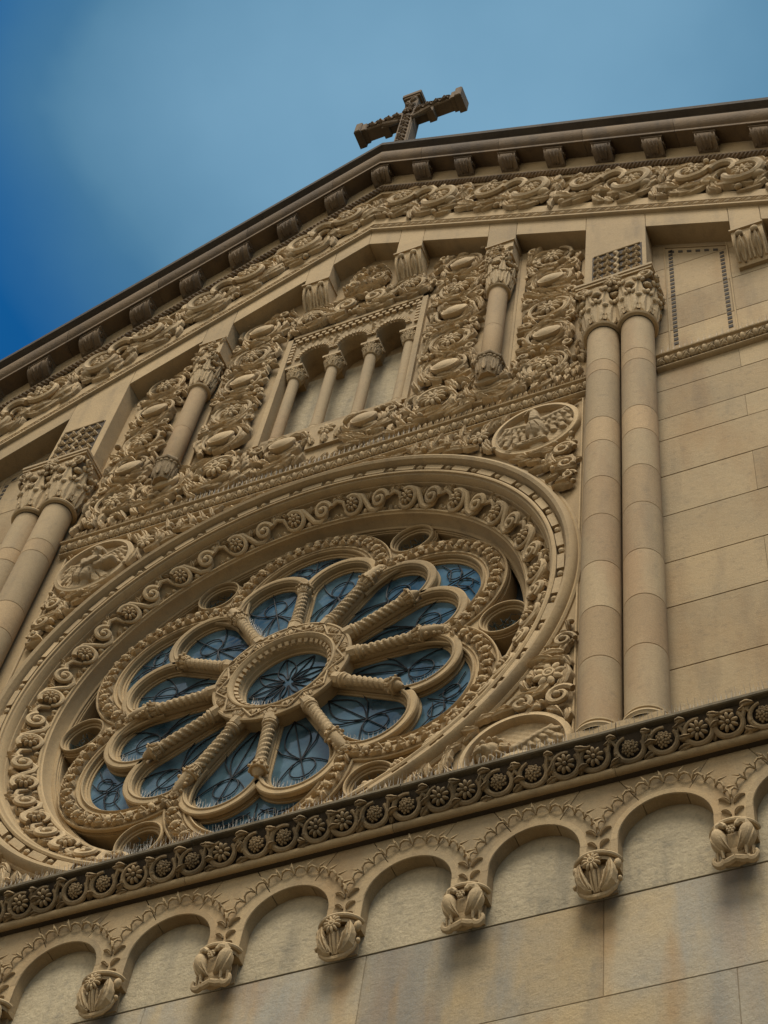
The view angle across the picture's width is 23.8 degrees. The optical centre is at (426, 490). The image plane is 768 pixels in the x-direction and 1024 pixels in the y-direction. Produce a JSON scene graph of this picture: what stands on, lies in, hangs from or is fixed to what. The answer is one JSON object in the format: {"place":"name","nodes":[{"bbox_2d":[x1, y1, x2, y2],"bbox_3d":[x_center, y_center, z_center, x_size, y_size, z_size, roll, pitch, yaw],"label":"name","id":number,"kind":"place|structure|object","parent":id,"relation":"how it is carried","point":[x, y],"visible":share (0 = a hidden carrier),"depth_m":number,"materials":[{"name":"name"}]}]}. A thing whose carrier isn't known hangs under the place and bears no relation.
{"place":"outdoors","nodes":[
{"label":"outdoors","id":0,"kind":"place"},
{"bbox_2d":[0,0,767,359],"label":"sky","id":1,"kind":"structure","parent":0,"point":[135,135],"materials":[{"name":"blue"}]},
{"bbox_3d":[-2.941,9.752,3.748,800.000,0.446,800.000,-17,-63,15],"label":"ground","id":2,"kind":"structure","parent":0,"visible":0},
{"bbox_2d":[0,97,767,1023],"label":"church facade","id":3,"kind":"structure","parent":2,"relation":"on","point":[546,521],"depth_m":17.90,"materials":[{"name":"stone"}]},
{"bbox_2d":[121,755,136,760],"bbox_3d":[-2.741,2.566,17.661,0.521,0.231,0.083,-17,-63,15],"label":"bird spike strip","id":4,"kind":"object","parent":3,"relation":"in","point":[127,758],"visible":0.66,"depth_m":17.71,"materials":[{"name":"silver metal"}]},
{"bbox_2d":[123,841,154,853],"bbox_3d":[-2.594,3.212,16.320,0.304,0.215,0.108,-17,-63,15],"label":"bird spike strip","id":5,"kind":"object","parent":3,"relation":"on","point":[136,849],"visible":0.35,"depth_m":16.32,"materials":[{"name":"silver metal"}]},
{"bbox_2d":[140,787,171,796],"bbox_3d":[-2.443,2.796,16.994,0.534,0.243,0.083,-17,-63,15],"label":"bird spike strip","id":6,"kind":"object","parent":3,"relation":"in","point":[150,792],"visible":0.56,"depth_m":17.02,"materials":[{"name":"silver metal"}]},
{"bbox_2d":[196,796,231,807],"bbox_3d":[-1.860,2.799,16.485,0.520,0.243,0.082,-17,-63,15],"label":"bird spike strip","id":7,"kind":"object","parent":3,"relation":"in","point":[197,806],"visible":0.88,"depth_m":16.52,"materials":[{"name":"silver metal"}]},
{"bbox_2d":[249,619,265,636],"bbox_3d":[-1.729,1.460,18.824,0.332,0.665,0.088,-17,-63,15],"label":"bird spike strip","id":8,"kind":"object","parent":3,"relation":"in","point":[253,625],"visible":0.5,"depth_m":18.87,"materials":[{"name":"silver metal"}]},
{"bbox_2d":[251,697,277,704],"bbox_3d":[-1.399,1.987,17.522,0.661,0.248,0.065,-17,-63,15],"label":"bird spike strip","id":9,"kind":"object","parent":3,"relation":"in","point":[259,702],"visible":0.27,"depth_m":17.57,"materials":[{"name":"silver metal"}]},
{"bbox_2d":[272,777,309,786],"bbox_3d":[-1.147,2.588,16.284,0.531,0.237,0.077,-17,-63,15],"label":"bird spike strip","id":10,"kind":"object","parent":3,"relation":"in","point":[283,784],"visible":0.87,"depth_m":16.34,"materials":[{"name":"silver metal"}]},
{"bbox_2d":[0,454,581,878],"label":"rose window","id":11,"kind":"structure","parent":3,"relation":"in","point":[360,589],"depth_m":17.99,"materials":[{"name":"stone"}]},
{"bbox_2d":[194,428,414,499],"bbox_3d":[-1.391,-0.292,20.549,2.911,0.125,0.098,-17,-63,15],"label":"bird spike strip","id":12,"kind":"object","parent":3,"relation":"on","point":[304,464],"visible":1,"depth_m":20.49,"materials":[{"name":"silver metal"}]},
{"bbox_2d":[252,293,429,448],"bbox_3d":[-0.952,-1.336,22.654,2.000,3.060,0.414,-17,-63,15],"label":"triple window","id":13,"kind":"structure","parent":3,"relation":"in","point":[365,367],"depth_m":23.02,"materials":[{"name":"stone"}]},
{"bbox_2d":[1,680,767,885],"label":"bird spike strip","id":14,"kind":"object","parent":3,"relation":"on","point":[379,785],"visible":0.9,"depth_m":14.30,"materials":[{"name":"silver metal"}]},
{"bbox_2d":[354,86,468,148],"bbox_3d":[-0.333,-5.774,29.598,1.920,3.380,0.380,-17,-63,15],"label":"stone cross","id":15,"kind":"object","parent":3,"relation":"on","point":[418,110],"visible":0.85,"depth_m":30.08,"materials":[{"name":"stone"}]},
{"bbox_2d":[661,315,766,352],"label":"bird spike strip","id":16,"kind":"object","parent":3,"relation":"on","point":[710,334],"visible":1,"depth_m":19.31,"materials":[{"name":"silver metal"}]}
]}

